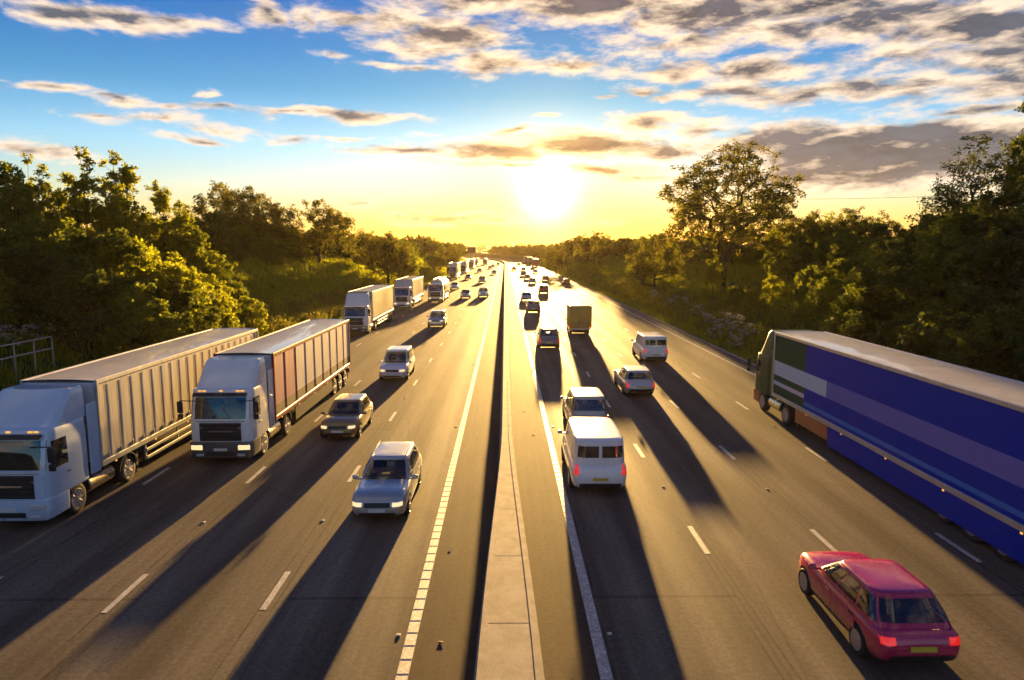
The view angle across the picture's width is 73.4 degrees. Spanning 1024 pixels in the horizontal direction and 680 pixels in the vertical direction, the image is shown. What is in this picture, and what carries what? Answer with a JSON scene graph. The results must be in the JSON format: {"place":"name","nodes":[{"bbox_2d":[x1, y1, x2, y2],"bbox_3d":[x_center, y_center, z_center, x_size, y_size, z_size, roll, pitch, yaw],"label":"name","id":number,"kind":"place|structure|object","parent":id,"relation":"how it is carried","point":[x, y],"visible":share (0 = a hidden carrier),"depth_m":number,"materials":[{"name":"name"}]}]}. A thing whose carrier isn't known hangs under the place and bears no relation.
{"place":"outdoors","nodes":[
{"label":"outdoors","id":0,"kind":"place"},
{"bbox_2d":[0,258,500,679],"bbox_3d":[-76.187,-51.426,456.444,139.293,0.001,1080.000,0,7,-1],"label":"carriageway","id":1,"kind":"structure","parent":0,"point":[339,607],"depth_m":19.29,"materials":[{"name":"grey asphalt"}]},
{"bbox_2d":[0,328,257,520],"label":"articulated lorry","id":2,"kind":"object","parent":1,"relation":"on","point":[71,437],"visible":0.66,"depth_m":23.18,"materials":[{"name":"paint"}]},
{"bbox_2d":[177,319,350,457],"bbox_3d":[-11.501,1.799,35.285,3.160,4.084,17.350,0,7,-1],"label":"articulated lorry","id":3,"kind":"object","parent":1,"relation":"on","point":[248,396],"visible":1,"depth_m":29.24,"materials":[{"name":"white paint"}]},
{"bbox_2d":[101,267,485,612],"bbox_3d":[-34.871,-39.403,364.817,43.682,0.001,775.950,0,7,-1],"label":"lane line","id":4,"kind":"object","parent":1,"relation":"on","point":[123,594],"visible":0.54,"depth_m":17.48,"materials":[{"name":"paint"}]},
{"bbox_2d":[320,393,372,437],"bbox_3d":[-7.719,3.503,32.330,2.112,1.474,4.218,0,7,-1],"label":"car","id":5,"kind":"object","parent":1,"relation":"on","point":[350,414],"visible":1,"depth_m":31.50,"materials":[{"name":"grey paint"}]},
{"bbox_2d":[338,285,393,332],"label":"articulated lorry","id":6,"kind":"object","parent":1,"relation":"on","point":[364,308],"visible":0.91,"depth_m":70.07,"materials":[{"name":"white paint"}]},
{"bbox_2d":[259,268,492,609],"bbox_3d":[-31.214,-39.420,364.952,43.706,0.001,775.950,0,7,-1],"label":"lane line","id":7,"kind":"object","parent":1,"relation":"on","point":[264,606],"visible":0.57,"depth_m":17.67,"materials":[{"name":"paint"}]},
{"bbox_2d":[352,440,421,515],"bbox_3d":[-4.178,4.641,23.412,2.162,1.539,4.768,0,7,-1],"label":"car","id":8,"kind":"object","parent":1,"relation":"on","point":[389,481],"visible":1,"depth_m":22.50,"materials":[{"name":"silver paint"}]},
{"bbox_2d":[378,345,414,378],"bbox_3d":[-7.713,1.501,46.389,2.222,1.784,4.818,0,7,-1],"label":"car","id":9,"kind":"object","parent":1,"relation":"on","point":[397,365],"visible":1,"depth_m":45.33,"materials":[{"name":"white paint"}]},
{"bbox_2d":[394,276,423,307],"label":"articulated lorry","id":10,"kind":"object","parent":1,"relation":"on","point":[408,290],"visible":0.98,"depth_m":101.38,"materials":[{"name":"white paint"}]},
{"bbox_2d":[427,309,446,326],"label":"car","id":11,"kind":"object","parent":1,"relation":"on","point":[437,319],"visible":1,"depth_m":74.95,"materials":[{"name":"silver paint"}]},
{"bbox_2d":[425,277,449,301],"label":"tanker lorry","id":12,"kind":"object","parent":1,"relation":"on","point":[437,287],"visible":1,"depth_m":109.94,"materials":[{"name":"silver paint"}]},
{"bbox_2d":[395,261,501,679],"bbox_3d":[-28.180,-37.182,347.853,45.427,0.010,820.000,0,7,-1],"label":"edge line","id":13,"kind":"object","parent":1,"relation":"on","point":[403,669],"visible":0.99,"depth_m":19.20,"materials":[{"name":"paint"}]},
{"bbox_2d":[0,245,970,391],"bbox_3d":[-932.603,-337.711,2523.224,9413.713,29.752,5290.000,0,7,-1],"label":"ground","id":14,"kind":"structure","parent":0,"point":[481,253],"depth_m":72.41,"materials":[{"name":"green plant"}]},
{"bbox_2d":[0,260,27,328],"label":"bush","id":15,"kind":"object","parent":14,"relation":"on","point":[7,282],"visible":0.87,"depth_m":38.18,"materials":[{"name":"green plant"}]},
{"bbox_2d":[0,161,48,280],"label":"tree","id":16,"kind":"object","parent":14,"relation":"on","point":[21,205],"visible":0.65,"depth_m":43.99,"materials":[{"name":"green plant"}]},
{"bbox_2d":[0,336,54,382],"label":"metal railing","id":17,"kind":"object","parent":14,"relation":"on","point":[14,356],"visible":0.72,"depth_m":35.03,"materials":[{"name":"metal"}]},
{"bbox_2d":[8,153,70,226],"bbox_3d":[-33.347,-8.464,48.022,4.279,8.904,4.519,3,8,24],"label":"tree","id":18,"kind":"object","parent":14,"relation":"on","point":[37,191],"visible":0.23,"depth_m":47.61,"materials":[{"name":"green plant"}]},
{"bbox_2d":[0,213,100,308],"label":"bush","id":19,"kind":"object","parent":14,"relation":"on","point":[53,235],"visible":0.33,"depth_m":42.91,"materials":[{"name":"green plant"}]},
{"bbox_2d":[20,264,131,352],"bbox_3d":[-26.013,-1.810,41.144,5.949,5.341,6.010,-3,8,-21],"label":"bush","id":20,"kind":"object","parent":14,"relation":"on","point":[59,278],"visible":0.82,"depth_m":40.05,"materials":[{"name":"green plant"}]},
{"bbox_2d":[57,146,126,268],"bbox_3d":[-31.347,-8.815,50.906,5.488,10.812,5.196,-4,8,-26],"label":"tree","id":21,"kind":"object","parent":14,"relation":"on","point":[77,208],"visible":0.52,"depth_m":50.18,"materials":[{"name":"green plant"}]},
{"bbox_2d":[21,226,172,342],"bbox_3d":[-26.250,-3.709,44.348,7.985,7.170,8.068,0,7,-3],"label":"tree","id":22,"kind":"object","parent":14,"relation":"on","point":[80,240],"visible":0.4,"depth_m":43.02,"materials":[{"name":"green plant"}]},
{"bbox_2d":[89,149,159,268],"bbox_3d":[-30.675,-8.977,53.855,5.385,11.457,5.323,-4,8,-25],"label":"tree","id":23,"kind":"object","parent":14,"relation":"on","point":[127,176],"visible":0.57,"depth_m":53.08,"materials":[{"name":"green plant"}]},
{"bbox_2d":[87,236,194,335],"bbox_3d":[-25.941,-3.763,48.036,7.017,7.064,7.526,-2,8,-14],"label":"bush","id":24,"kind":"object","parent":14,"relation":"on","point":[143,265],"visible":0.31,"depth_m":47.15,"materials":[{"name":"green plant"}]},
{"bbox_2d":[92,282,193,356],"bbox_3d":[-22.938,-0.808,42.969,5.643,5.686,6.963,-4,8,-27],"label":"bush","id":25,"kind":"object","parent":14,"relation":"on","point":[135,298],"visible":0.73,"depth_m":41.91,"materials":[{"name":"green plant"}]},
{"bbox_2d":[144,244,175,298],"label":"bush","id":26,"kind":"object","parent":14,"relation":"on","point":[157,255],"visible":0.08,"depth_m":52.03,"materials":[{"name":"green plant"}]},
{"bbox_2d":[141,179,189,269],"bbox_3d":[-29.798,-8.733,59.222,4.671,10.054,4.726,-5,9,-34],"label":"tree","id":27,"kind":"object","parent":14,"relation":"on","point":[160,199],"visible":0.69,"depth_m":58.49,"materials":[{"name":"green plant"}]},
{"bbox_2d":[127,279,220,344],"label":"bush","id":28,"kind":"object","parent":14,"relation":"on","point":[187,298],"visible":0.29,"depth_m":46.62,"materials":[{"name":"green plant"}]},
{"bbox_2d":[144,263,221,333],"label":"bush","id":29,"kind":"object","parent":14,"relation":"on","point":[186,273],"visible":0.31,"depth_m":49.09,"materials":[{"name":"green plant"}]},
{"bbox_2d":[156,240,213,284],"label":"bush","id":30,"kind":"object","parent":14,"relation":"on","point":[186,255],"visible":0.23,"depth_m":59.99,"materials":[{"name":"green plant"}]},
{"bbox_2d":[170,217,215,288],"bbox_3d":[-29.016,-7.168,61.352,4.759,7.735,4.865,-2,8,-18],"label":"tree","id":31,"kind":"object","parent":14,"relation":"on","point":[194,236],"visible":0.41,"depth_m":61.13,"materials":[{"name":"green plant"}]},
{"bbox_2d":[181,216,236,259],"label":"tree","id":32,"kind":"object","parent":14,"relation":"on","point":[216,242],"visible":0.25,"depth_m":78.47,"materials":[{"name":"green plant"}]},
{"bbox_2d":[199,242,221,280],"bbox_3d":[-27.944,-6.078,63.450,2.802,5.830,2.959,5,9,31],"label":"tree","id":33,"kind":"object","parent":14,"relation":"on","point":[216,272],"visible":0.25,"depth_m":63.28,"materials":[{"name":"green plant"}]},
{"bbox_2d":[181,282,240,327],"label":"bush","id":34,"kind":"object","parent":14,"relation":"on","point":[226,317],"visible":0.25,"depth_m":53.55,"materials":[{"name":"green plant"}]},
{"bbox_2d":[197,270,237,310],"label":"bush","id":35,"kind":"object","parent":14,"relation":"on","point":[211,278],"visible":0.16,"depth_m":59.03,"materials":[{"name":"green plant"}]},
{"bbox_2d":[201,222,247,261],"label":"tree","id":36,"kind":"object","parent":14,"relation":"on","point":[238,255],"visible":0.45,"depth_m":84.58,"materials":[{"name":"green plant"}]},
{"bbox_2d":[202,249,248,299],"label":"bush","id":37,"kind":"object","parent":14,"relation":"on","point":[222,261],"visible":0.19,"depth_m":65.40,"materials":[{"name":"green plant"}]},
{"bbox_2d":[181,180,271,238],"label":"tree","id":38,"kind":"object","parent":14,"relation":"on","point":[227,197],"visible":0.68,"depth_m":96.17,"materials":[{"name":"green plant"}]},
{"bbox_2d":[208,288,249,327],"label":"bush","id":39,"kind":"object","parent":14,"relation":"on","point":[242,323],"visible":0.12,"depth_m":57.57,"materials":[{"name":"green plant"}]},
{"bbox_2d":[201,211,257,256],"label":"tree","id":40,"kind":"object","parent":14,"relation":"on","point":[218,218],"visible":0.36,"depth_m":88.71,"materials":[{"name":"green plant"}]},
{"bbox_2d":[209,274,249,307],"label":"bush","id":41,"kind":"object","parent":14,"relation":"on","point":[240,288],"visible":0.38,"depth_m":63.10,"materials":[{"name":"green plant"}]},
{"bbox_2d":[230,295,269,331],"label":"bush","id":42,"kind":"object","parent":14,"relation":"on","point":[256,312],"visible":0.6,"depth_m":60.59,"materials":[{"name":"green plant"}]},
{"bbox_2d":[221,193,303,240],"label":"tree","id":43,"kind":"object","parent":14,"relation":"on","point":[273,213],"visible":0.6,"depth_m":99.81,"materials":[{"name":"green plant"}]},
{"bbox_2d":[256,247,283,265],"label":"hedge bush","id":44,"kind":"object","parent":14,"relation":"on","point":[270,257],"visible":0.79,"depth_m":94.91,"materials":[{"name":"green plant"}]},
{"bbox_2d":[280,198,364,263],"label":"tree","id":45,"kind":"object","parent":14,"relation":"on","point":[329,221],"visible":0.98,"depth_m":114.31,"materials":[{"name":"green plant"}]},
{"bbox_2d":[343,230,393,273],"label":"tree","id":46,"kind":"object","parent":14,"relation":"on","point":[361,243],"visible":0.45,"depth_m":136.36,"materials":[{"name":"green plant"}]},
{"bbox_2d":[351,231,413,284],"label":"tree","id":47,"kind":"object","parent":14,"relation":"on","point":[401,257],"visible":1,"depth_m":131.84,"materials":[{"name":"green plant"}]},
{"bbox_2d":[377,247,428,278],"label":"tree","id":48,"kind":"object","parent":14,"relation":"on","point":[410,271],"visible":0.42,"depth_m":139.96,"materials":[{"name":"green plant"}]},
{"bbox_2d":[420,251,448,270],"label":"tree","id":49,"kind":"object","parent":14,"relation":"on","point":[437,260],"visible":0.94,"depth_m":212.52,"materials":[{"name":"green plant"}]},
{"bbox_2d":[434,245,463,272],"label":"tree","id":50,"kind":"object","parent":14,"relation":"on","point":[455,258],"visible":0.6,"depth_m":231.87,"materials":[{"name":"green plant"}]},
{"bbox_2d":[236,265,818,353],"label":"seeding grass","id":51,"kind":"structure","parent":14,"relation":"on","point":[299,307],"depth_m":78.99,"materials":[{"name":"green plant"}]},
{"bbox_2d":[539,247,570,272],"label":"tree","id":52,"kind":"object","parent":14,"relation":"on","point":[559,260],"visible":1,"depth_m":247.11,"materials":[{"name":"green plant"}]},
{"bbox_2d":[574,231,610,263],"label":"tree","id":53,"kind":"object","parent":14,"relation":"on","point":[585,245],"visible":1,"depth_m":212.41,"materials":[{"name":"green plant"}]},
{"bbox_2d":[624,236,693,287],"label":"tree","id":54,"kind":"object","parent":14,"relation":"on","point":[666,253],"visible":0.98,"depth_m":109.09,"materials":[{"name":"green plant"}]},
{"bbox_2d":[701,249,728,300],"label":"shrub","id":55,"kind":"object","parent":14,"relation":"on","point":[712,271],"visible":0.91,"depth_m":80.56,"materials":[{"name":"green plant"}]},
{"bbox_2d":[656,138,808,291],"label":"ash tree","id":56,"kind":"object","parent":14,"relation":"on","point":[768,208],"visible":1,"depth_m":78.94,"materials":[{"name":"green plant"}]},
{"bbox_2d":[739,289,769,320],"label":"bush","id":57,"kind":"object","parent":14,"relation":"on","point":[749,296],"visible":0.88,"depth_m":65.92,"materials":[{"name":"green plant"}]},
{"bbox_2d":[753,222,789,260],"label":"hedge bush","id":58,"kind":"object","parent":14,"relation":"on","point":[761,252],"visible":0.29,"depth_m":87.17,"materials":[{"name":"green plant"}]},
{"bbox_2d":[752,275,792,303],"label":"bush","id":59,"kind":"object","parent":14,"relation":"on","point":[780,288],"visible":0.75,"depth_m":67.43,"materials":[{"name":"green plant"}]},
{"bbox_2d":[760,232,812,276],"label":"bush","id":60,"kind":"object","parent":14,"relation":"on","point":[773,253],"visible":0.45,"depth_m":76.11,"materials":[{"name":"green plant"}]},
{"bbox_2d":[767,241,815,280],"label":"bush","id":61,"kind":"object","parent":14,"relation":"on","point":[777,269],"visible":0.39,"depth_m":72.97,"materials":[{"name":"green plant"}]},
{"bbox_2d":[790,265,822,303],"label":"bush","id":62,"kind":"object","parent":14,"relation":"on","point":[809,273],"visible":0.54,"depth_m":60.93,"materials":[{"name":"green plant"}]},
{"bbox_2d":[775,209,840,244],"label":"tree","id":63,"kind":"object","parent":14,"relation":"on","point":[809,220],"visible":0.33,"depth_m":78.26,"materials":[{"name":"green plant"}]},
{"bbox_2d":[788,280,834,321],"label":"bush","id":64,"kind":"object","parent":14,"relation":"on","point":[802,295],"visible":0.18,"depth_m":56.38,"materials":[{"name":"green plant"}]},
{"bbox_2d":[783,227,842,277],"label":"bush","id":65,"kind":"object","parent":14,"relation":"on","point":[815,234],"visible":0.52,"depth_m":68.68,"materials":[{"name":"green plant"}]},
{"bbox_2d":[798,275,849,329],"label":"bush","id":66,"kind":"object","parent":14,"relation":"on","point":[820,301],"visible":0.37,"depth_m":52.39,"materials":[{"name":"green plant"}]},
{"bbox_2d":[798,231,860,275],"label":"bush","id":67,"kind":"object","parent":14,"relation":"on","point":[818,251],"visible":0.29,"depth_m":66.59,"materials":[{"name":"green plant"}]},
{"bbox_2d":[806,257,858,298],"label":"bush","id":68,"kind":"object","parent":14,"relation":"on","point":[842,267],"visible":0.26,"depth_m":57.21,"materials":[{"name":"green plant"}]},
{"bbox_2d":[815,230,877,278],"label":"bush","id":69,"kind":"object","parent":14,"relation":"on","point":[832,256],"visible":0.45,"depth_m":61.12,"materials":[{"name":"green plant"}]},
{"bbox_2d":[819,293,887,345],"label":"bush","id":70,"kind":"object","parent":14,"relation":"on","point":[844,308],"visible":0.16,"depth_m":44.40,"materials":[{"name":"green plant"}]},
{"bbox_2d":[830,206,896,239],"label":"tree","id":71,"kind":"object","parent":14,"relation":"on","point":[852,219],"visible":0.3,"depth_m":76.08,"materials":[{"name":"green plant"}]},
{"bbox_2d":[850,236,896,267],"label":"bush","id":72,"kind":"object","parent":14,"relation":"on","point":[859,259],"visible":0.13,"depth_m":57.02,"materials":[{"name":"green plant"}]},
{"bbox_2d":[822,264,928,355],"bbox_3d":[22.331,-1.249,41.215,7.409,6.584,7.333,5,9,31],"label":"bush","id":73,"kind":"object","parent":14,"relation":"on","point":[864,283],"visible":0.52,"depth_m":40.64,"materials":[{"name":"green plant"}]},
{"bbox_2d":[844,235,913,292],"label":"bush","id":74,"kind":"object","parent":14,"relation":"on","point":[896,243],"visible":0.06,"depth_m":50.25,"materials":[{"name":"green plant"}]},
{"bbox_2d":[857,222,907,264],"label":"bush","id":75,"kind":"object","parent":14,"relation":"on","point":[896,230],"visible":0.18,"depth_m":62.32,"materials":[{"name":"green plant"}]},
{"bbox_2d":[831,248,936,322],"bbox_3d":[24.895,-2.909,45.846,7.830,6.393,6.346,-1,8,-11],"label":"bush","id":76,"kind":"object","parent":14,"relation":"on","point":[876,265],"visible":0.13,"depth_m":44.80,"materials":[{"name":"green plant"}]},
{"bbox_2d":[841,251,948,342],"bbox_3d":[24.327,-2.425,42.611,6.870,6.169,6.942,-1,8,-10],"label":"bush","id":77,"kind":"object","parent":14,"relation":"on","point":[899,259],"visible":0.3,"depth_m":41.73,"materials":[{"name":"green plant"}]},
{"bbox_2d":[878,228,952,301],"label":"bush","id":78,"kind":"object","parent":14,"relation":"on","point":[904,247],"visible":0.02,"depth_m":45.88,"materials":[{"name":"green plant"}]},
{"bbox_2d":[883,294,969,359],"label":"bush","id":79,"kind":"object","parent":14,"relation":"on","point":[898,330],"visible":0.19,"depth_m":38.17,"materials":[{"name":"green plant"}]},
{"bbox_2d":[891,204,986,312],"bbox_3d":[27.356,-4.200,41.523,7.792,7.850,9.614,4,9,29],"label":"bush","id":80,"kind":"object","parent":14,"relation":"on","point":[931,250],"visible":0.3,"depth_m":40.47,"materials":[{"name":"green plant"}]},
{"bbox_2d":[901,233,1016,352],"bbox_3d":[25.877,-2.525,38.604,8.397,6.857,6.806,-2,8,-16],"label":"bush","id":81,"kind":"object","parent":14,"relation":"on","point":[962,258],"visible":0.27,"depth_m":37.69,"materials":[{"name":"green plant"}]},
{"bbox_2d":[896,278,1023,373],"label":"bush","id":82,"kind":"object","parent":14,"relation":"on","point":[926,335],"visible":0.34,"depth_m":33.88,"materials":[{"name":"green plant"}]},
{"bbox_2d":[904,144,1023,251],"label":"tree","id":83,"kind":"object","parent":14,"relation":"on","point":[943,196],"visible":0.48,"depth_m":43.85,"materials":[{"name":"green plant"}]},
{"bbox_2d":[924,303,1023,380],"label":"bush","id":84,"kind":"object","parent":14,"relation":"on","point":[984,326],"visible":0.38,"depth_m":31.29,"materials":[{"name":"green plant"}]},
{"bbox_2d":[929,226,1023,366],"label":"bush","id":85,"kind":"object","parent":14,"relation":"on","point":[997,248],"visible":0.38,"depth_m":34.58,"materials":[{"name":"green plant"}]},
{"bbox_2d":[940,94,1023,298],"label":"tree","id":86,"kind":"object","parent":14,"relation":"on","point":[1008,198],"visible":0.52,"depth_m":38.18,"materials":[{"name":"green plant"}]},
{"bbox_2d":[968,176,1023,347],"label":"tree","id":87,"kind":"object","parent":14,"relation":"on","point":[983,210],"visible":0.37,"depth_m":35.72,"materials":[{"name":"green plant"}]},
{"bbox_2d":[969,281,1023,381],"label":"bush","id":88,"kind":"object","parent":14,"relation":"on","point":[984,360],"visible":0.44,"depth_m":31.68,"materials":[{"name":"green plant"}]},
{"bbox_2d":[994,299,1023,378],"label":"bush","id":89,"kind":"object","parent":14,"relation":"on","point":[1017,357],"visible":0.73,"depth_m":30.27,"materials":[{"name":"green plant"}]},
{"bbox_2d":[408,257,600,679],"bbox_3d":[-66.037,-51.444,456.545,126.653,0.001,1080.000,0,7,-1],"label":"central reserve","id":90,"kind":"structure","parent":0,"point":[450,619],"depth_m":20.14,"materials":[{"name":"concrete"}]},
{"bbox_2d":[464,257,544,679],"bbox_3d":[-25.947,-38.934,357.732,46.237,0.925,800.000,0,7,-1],"label":"concrete barrier","id":91,"kind":"object","parent":90,"relation":"on","point":[508,646],"visible":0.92,"depth_m":15.58,"materials":[{"name":"grey concrete"}]},
{"bbox_2d":[0,0,1023,245],"label":"sky","id":92,"kind":"structure","parent":0,"point":[511,122],"materials":[{"name":"blue"}]},
{"bbox_2d":[477,257,1023,679],"bbox_3d":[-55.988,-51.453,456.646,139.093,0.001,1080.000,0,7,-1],"label":"carriageway","id":93,"kind":"structure","parent":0,"point":[672,600],"depth_m":20.72,"materials":[{"name":"grey asphalt"}]},
{"bbox_2d":[535,326,559,347],"bbox_3d":[3.145,-0.336,60.380,2.222,1.784,4.818,0,7,-1],"label":"car","id":94,"kind":"object","parent":93,"relation":"on","point":[547,336],"visible":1,"depth_m":58.41,"materials":[{"name":"grey paint"}]},
{"bbox_2d":[505,262,612,679],"bbox_3d":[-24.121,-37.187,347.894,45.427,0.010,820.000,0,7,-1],"label":"edge line","id":95,"kind":"object","parent":93,"relation":"on","point":[604,669],"visible":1,"depth_m":19.12,"materials":[{"name":"paint"}]},
{"bbox_2d":[565,303,591,333],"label":"box van","id":96,"kind":"object","parent":93,"relation":"on","point":[579,318],"visible":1,"depth_m":67.54,"materials":[{"name":"beige paint"}]},
{"bbox_2d":[560,387,608,421],"bbox_3d":[3.521,3.217,33.314,2.222,1.784,4.818,0,7,-1],"label":"car","id":97,"kind":"object","parent":93,"relation":"on","point":[582,402],"visible":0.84,"depth_m":32.15,"materials":[{"name":"beige paint"}]},
{"bbox_2d":[558,417,626,487],"bbox_3d":[2.996,4.075,25.933,2.322,2.004,5.168,0,7,-1],"label":"van","id":98,"kind":"object","parent":93,"relation":"on","point":[592,452],"visible":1,"depth_m":23.51,"materials":[{"name":"white paint"}]},
{"bbox_2d":[525,280,709,553],"bbox_3d":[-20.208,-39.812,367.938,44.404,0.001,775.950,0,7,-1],"label":"lane line","id":99,"kind":"object","parent":93,"relation":"on","point":[699,540],"visible":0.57,"depth_m":20.75,"materials":[{"name":"paint"}]},
{"bbox_2d":[481,257,756,366],"bbox_3d":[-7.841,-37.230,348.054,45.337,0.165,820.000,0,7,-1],"label":"kerb","id":100,"kind":"structure","parent":93,"relation":"on","point":[732,354],"depth_m":71.57,"materials":[{"name":"concrete"}]},
{"bbox_2d":[614,365,654,393],"bbox_3d":[7.337,2.257,41.574,2.162,1.539,4.768,0,7,-1],"label":"car","id":101,"kind":"object","parent":93,"relation":"on","point":[633,379],"visible":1,"depth_m":39.82,"materials":[{"name":"silver paint"}]},
{"bbox_2d":[631,332,667,360],"bbox_3d":[10.714,0.434,53.674,2.322,2.004,5.168,0,7,-1],"label":"van","id":102,"kind":"object","parent":93,"relation":"on","point":[649,345],"visible":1,"depth_m":51.27,"materials":[{"name":"white paint"}]},
{"bbox_2d":[559,285,981,561],"bbox_3d":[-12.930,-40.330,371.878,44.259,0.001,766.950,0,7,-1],"label":"lane line","id":103,"kind":"object","parent":93,"relation":"on","point":[946,539],"visible":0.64,"depth_m":20.14,"materials":[{"name":"paint"}]},
{"bbox_2d":[798,551,960,661],"bbox_3d":[8.052,5.708,15.532,2.112,1.474,4.218,0,7,-1],"label":"car","id":104,"kind":"object","parent":93,"relation":"on","point":[880,609],"visible":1,"depth_m":14.32,"materials":[{"name":"paint"}]},
{"bbox_2d":[747,330,1023,564],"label":"articulated lorry","id":105,"kind":"object","parent":93,"relation":"on","point":[944,441],"visible":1,"depth_m":22.85,"materials":[{"name":"blue metal"}]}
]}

